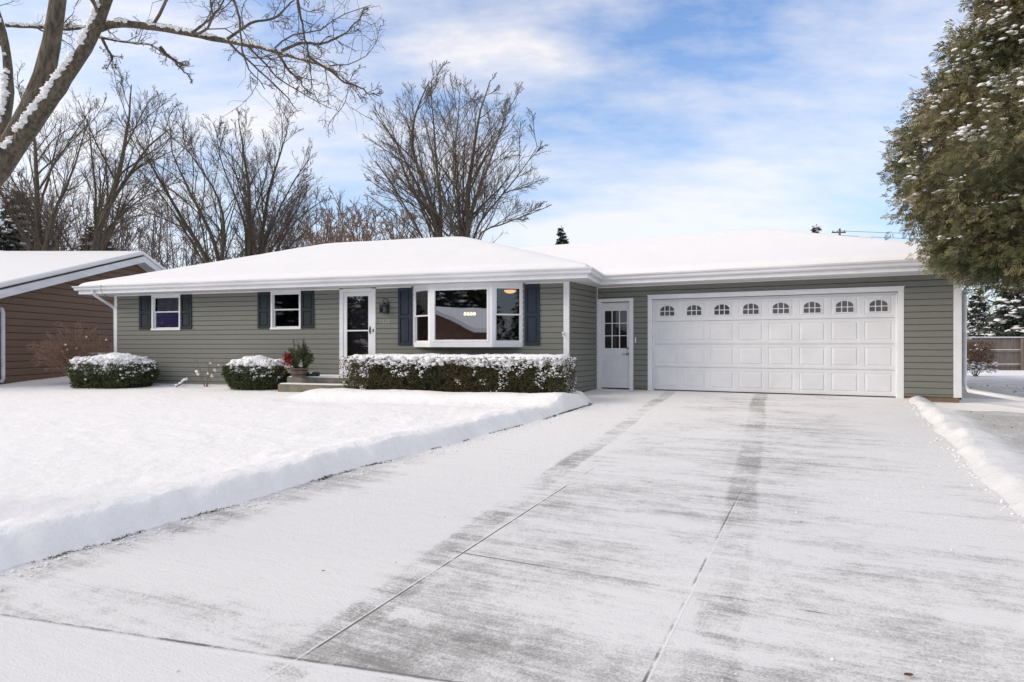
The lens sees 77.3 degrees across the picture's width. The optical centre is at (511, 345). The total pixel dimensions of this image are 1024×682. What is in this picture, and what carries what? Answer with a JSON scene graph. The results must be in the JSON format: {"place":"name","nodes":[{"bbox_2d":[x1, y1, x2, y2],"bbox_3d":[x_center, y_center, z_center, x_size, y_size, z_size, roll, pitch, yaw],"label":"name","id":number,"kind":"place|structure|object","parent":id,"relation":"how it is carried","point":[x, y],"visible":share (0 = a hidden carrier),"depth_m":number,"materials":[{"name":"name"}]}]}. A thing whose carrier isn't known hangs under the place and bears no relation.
{"place":"outdoors","nodes":[
{"label":"outdoors","id":0,"kind":"place"},
{"bbox_2d":[0,376,590,570],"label":"snow lawn","id":1,"kind":"structure","parent":0,"point":[81,468],"depth_m":8.65,"materials":[{"name":"white snow"}]},
{"bbox_2d":[0,190,44,250],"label":"spruce tree","id":2,"kind":"object","parent":1,"relation":"on","point":[7,243],"visible":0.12,"depth_m":35.26,"materials":[{"name":"green plant"}]},
{"bbox_2d":[0,62,116,250],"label":"bare tree","id":3,"kind":"object","parent":1,"relation":"on","point":[38,216],"visible":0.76,"depth_m":26.73,"materials":[{"name":"brown plant"}]},
{"bbox_2d":[25,320,112,379],"bbox_3d":[-12.681,0.179,18.567,2.754,1.898,1.714,0,0,0],"label":"bare shrub","id":4,"kind":"object","parent":1,"relation":"on","point":[62,348],"visible":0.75,"depth_m":18.48,"materials":[{"name":"brown plant"}]},
{"bbox_2d":[0,251,166,383],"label":"neighbour house","id":5,"kind":"structure","parent":1,"relation":"on","point":[39,296],"depth_m":21.02,"materials":[{"name":"wood"}]},
{"bbox_2d":[77,222,116,250],"bbox_3d":[-25.972,-3.082,40.081,6.622,9.371,6.591,0,0,20],"label":"spruce tree","id":6,"kind":"object","parent":1,"relation":"on","point":[108,244],"visible":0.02,"depth_m":39.63,"materials":[{"name":"green plant"}]},
{"bbox_2d":[9,57,200,250],"bbox_3d":[-18.892,-6.261,29.368,7.385,15.014,6.605,0,0,-41],"label":"bare tree","id":7,"kind":"object","parent":1,"relation":"on","point":[101,219],"visible":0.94,"depth_m":29.86,"materials":[{"name":"brown plant"}]},
{"bbox_2d":[65,352,159,388],"bbox_3d":[-10.716,0.684,17.204,2.590,1.016,1.562,0,0,19],"label":"snowy shrub","id":8,"kind":"object","parent":1,"relation":"on","point":[115,370],"visible":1,"depth_m":16.67,"materials":[{"name":"green plant"}]},
{"bbox_2d":[175,378,187,386],"bbox_3d":[-8.515,0.944,16.475,0.342,0.254,0.114,0,0,0],"label":"downspout","id":9,"kind":"object","parent":1,"relation":"on","point":[181,382],"visible":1,"depth_m":16.46,"materials":[{"name":"white metal"}]},
{"bbox_2d":[0,0,385,187],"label":"foreground tree","id":10,"kind":"object","parent":1,"relation":"on","point":[48,85],"visible":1,"depth_m":5.32,"materials":[{"name":"brown plant"}]},
{"bbox_2d":[113,99,285,263],"bbox_3d":[-15.961,-5.783,33.523,8.718,14.043,5.569,0,0,-30],"label":"bare tree","id":11,"kind":"object","parent":1,"relation":"on","point":[194,240],"visible":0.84,"depth_m":32.94,"materials":[{"name":"brown plant"}]},
{"bbox_2d":[193,356,222,386],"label":"bare rose stems","id":12,"kind":"object","parent":1,"relation":"on","point":[208,372],"visible":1,"depth_m":16.58,"materials":[{"name":"brown plant"}]},
{"bbox_2d":[221,355,290,389],"bbox_3d":[-6.317,0.671,15.909,1.808,0.922,1.214,0,0,20],"label":"snowy shrub","id":13,"kind":"object","parent":1,"relation":"on","point":[259,372],"visible":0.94,"depth_m":15.50,"materials":[{"name":"green plant"}]},
{"bbox_2d":[199,95,333,256],"bbox_3d":[-12.466,-5.631,32.814,6.461,13.744,7.058,0,0,-24],"label":"bare tree","id":14,"kind":"object","parent":1,"relation":"on","point":[249,228],"visible":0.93,"depth_m":32.45,"materials":[{"name":"brown plant"}]},
{"bbox_2d":[295,206,346,245],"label":"bare tree","id":15,"kind":"object","parent":1,"relation":"on","point":[331,240],"visible":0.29,"depth_m":48.00,"materials":[{"name":"brown plant"}]},
{"bbox_2d":[278,374,368,391],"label":"front steps","id":16,"kind":"structure","parent":1,"relation":"on","point":[306,383],"depth_m":14.96,"materials":[{"name":"concrete"}]},
{"bbox_2d":[280,339,314,376],"bbox_3d":[-5.020,0.263,15.042,0.732,0.949,0.767,0,0,0],"label":"barrel planter","id":17,"kind":"object","parent":16,"relation":"on","point":[300,361],"visible":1,"depth_m":14.91,"materials":[{"name":"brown wood"}]},
{"bbox_2d":[306,371,319,375],"bbox_3d":[-4.832,0.686,15.318,0.507,0.178,0.269,0,0,0],"label":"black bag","id":18,"kind":"object","parent":16,"relation":"on","point":[311,373],"visible":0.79,"depth_m":15.23,"materials":[{"name":"plastic"}]},
{"bbox_2d":[325,203,395,241],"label":"bare tree","id":19,"kind":"object","parent":1,"relation":"on","point":[352,235],"visible":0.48,"depth_m":43.91,"materials":[{"name":"brown plant"}]},
{"bbox_2d":[365,206,423,239],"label":"bare tree","id":20,"kind":"object","parent":1,"relation":"on","point":[391,235],"visible":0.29,"depth_m":45.75,"materials":[{"name":"brown plant"}]},
{"bbox_2d":[361,60,508,238],"bbox_3d":[-3.762,-5.997,31.274,7.321,14.462,7.345,0,0,0],"label":"bare tree","id":21,"kind":"object","parent":1,"relation":"on","point":[435,231],"visible":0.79,"depth_m":30.43,"materials":[{"name":"brown plant"}]},
{"bbox_2d":[338,351,577,392],"bbox_3d":[-1.247,0.610,14.008,5.387,0.999,1.081,0,0,15],"label":"clipped hedge","id":22,"kind":"object","parent":1,"relation":"on","point":[512,373],"visible":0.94,"depth_m":13.55,"materials":[{"name":"green plant"}]},
{"bbox_2d":[385,66,551,242],"bbox_3d":[-2.041,-6.156,30.338,7.929,14.793,7.523,0,0,0],"label":"bare tree","id":23,"kind":"object","parent":1,"relation":"on","point":[467,216],"visible":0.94,"depth_m":30.19,"materials":[{"name":"brown plant"}]},
{"bbox_2d":[555,225,568,244],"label":"spruce tree","id":24,"kind":"object","parent":1,"relation":"on","point":[562,236],"visible":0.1,"depth_m":44.82,"materials":[{"name":"green plant"}]},
{"bbox_2d":[31,403,592,562],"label":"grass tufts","id":25,"kind":"object","parent":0,"point":[326,477],"visible":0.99,"depth_m":7.10,"materials":[{"name":"plant"}]},
{"bbox_2d":[0,0,1014,318],"label":"sky","id":26,"kind":"structure","parent":0,"point":[656,118],"materials":[{"name":"blue"}]},
{"bbox_2d":[0,387,1023,681],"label":"driveway","id":27,"kind":"structure","parent":0,"point":[314,583],"depth_m":4.43,"materials":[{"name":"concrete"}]},
{"bbox_2d":[0,401,1023,680],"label":"snow crumbs","id":28,"kind":"object","parent":27,"relation":"on","point":[480,511],"visible":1,"depth_m":6.18,"materials":[{"name":"white snow"}]},
{"bbox_2d":[909,332,1023,516],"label":"snow lawn","id":29,"kind":"structure","parent":0,"point":[990,453],"depth_m":8.62,"materials":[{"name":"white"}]},
{"bbox_2d":[967,287,993,336],"bbox_3d":[24.830,-0.869,34.031,2.525,4.578,2.934,0,0,45],"label":"spruce tree","id":30,"kind":"object","parent":29,"relation":"on","point":[978,306],"visible":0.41,"depth_m":33.89,"materials":[{"name":"green plant"}]},
{"bbox_2d":[967,327,997,375],"bbox_3d":[15.201,0.215,20.969,1.365,1.706,1.100,0,0,-21],"label":"brown leaf shrub","id":31,"kind":"object","parent":29,"relation":"on","point":[980,365],"visible":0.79,"depth_m":20.82,"materials":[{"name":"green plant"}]},
{"bbox_2d":[967,337,1023,369],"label":"wooden fence","id":32,"kind":"object","parent":29,"relation":"on","point":[1010,353],"visible":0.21,"depth_m":25.95,"materials":[{"name":"brown wood"}]},
{"bbox_2d":[976,284,1023,336],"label":"spruce tree","id":33,"kind":"object","parent":29,"relation":"on","point":[1009,313],"visible":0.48,"depth_m":31.04,"materials":[{"name":"green plant"}]},
{"bbox_2d":[933,319,1023,412],"bbox_3d":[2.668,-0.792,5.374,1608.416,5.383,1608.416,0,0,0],"label":"ground","id":34,"kind":"structure","parent":0,"point":[973,404],"depth_m":12.22,"materials":[{"name":"white snow"}]},
{"bbox_2d":[0,171,994,318],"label":"distant wood","id":35,"kind":"object","parent":34,"relation":"on","point":[153,243],"visible":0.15,"depth_m":67.33,"materials":[{"name":"brown plant"}]},
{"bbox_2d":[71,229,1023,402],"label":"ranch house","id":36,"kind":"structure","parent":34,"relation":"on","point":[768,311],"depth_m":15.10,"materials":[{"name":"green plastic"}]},
{"bbox_2d":[151,294,180,330],"bbox_3d":[-9.620,-0.925,17.871,1.034,0.990,0.162,0,0,17],"label":"window","id":37,"kind":"structure","parent":36,"relation":"in","point":[168,306],"depth_m":17.94,"materials":[{"name":"white glass"}]},
{"bbox_2d":[270,291,300,329],"bbox_3d":[-5.874,-0.922,16.663,0.944,0.995,0.110,0,0,17],"label":"window","id":38,"kind":"structure","parent":36,"relation":"in","point":[273,311],"depth_m":16.70,"materials":[{"name":"white glass"}]},
{"bbox_2d":[339,288,375,374],"bbox_3d":[-3.846,-0.352,16.056,1.023,2.165,0.207,0,0,18],"label":"storm door","id":39,"kind":"structure","parent":36,"relation":"in","point":[357,306],"depth_m":16.10,"materials":[{"name":"white glass"}]},
{"bbox_2d":[413,282,523,346],"bbox_3d":[-1.120,-0.708,14.972,2.827,1.476,0.471,0,0,17],"label":"bay window","id":40,"kind":"structure","parent":36,"relation":"in","point":[491,287],"depth_m":14.71,"materials":[{"name":"white plastic"}]},
{"bbox_2d":[464,299,475,315],"bbox_3d":[-1.254,-1.150,19.000,0.369,0.500,0.090,0,0,0],"label":"chandelier","id":41,"kind":"object","parent":36,"relation":"hanging from","point":[471,314],"visible":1,"depth_m":18.98,"materials":[{"name":"metal"}]},
{"bbox_2d":[504,290,515,293],"bbox_3d":[-0.050,-1.397,16.500,0.310,0.100,0.310,0,0,0],"label":"ceiling light","id":42,"kind":"object","parent":36,"relation":"attached to","point":[509,291],"visible":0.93,"depth_m":16.40,"materials":[{"name":"beige glass"}]},
{"bbox_2d":[597,298,633,389],"bbox_3d":[2.546,-0.043,15.705,0.905,2.225,0.153,0,0,26],"label":"side door","id":43,"kind":"structure","parent":36,"relation":"in","point":[614,365],"depth_m":15.71,"materials":[{"name":"white paint"}]},
{"bbox_2d":[647,286,904,397],"bbox_3d":[5.630,-0.048,14.209,5.274,2.335,0.210,0,0,26],"label":"garage door","id":44,"kind":"structure","parent":36,"relation":"in","point":[828,344],"depth_m":14.09,"materials":[{"name":"white paint"}]},
{"bbox_2d":[811,224,821,232],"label":"spruce tree","id":45,"kind":"object","parent":34,"relation":"on","point":[815,229],"visible":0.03,"depth_m":59.94,"materials":[{"name":"green plant"}]},
{"bbox_2d":[832,229,845,234],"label":"utility pole","id":46,"kind":"object","parent":34,"relation":"on","point":[839,232],"visible":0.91,"depth_m":74.94,"materials":[{"name":"brown wood"}]},
{"bbox_2d":[877,0,1023,301],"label":"arborvitae","id":47,"kind":"object","parent":34,"relation":"on","point":[964,183],"visible":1,"depth_m":8.88,"materials":[{"name":"green plant"}]}
]}

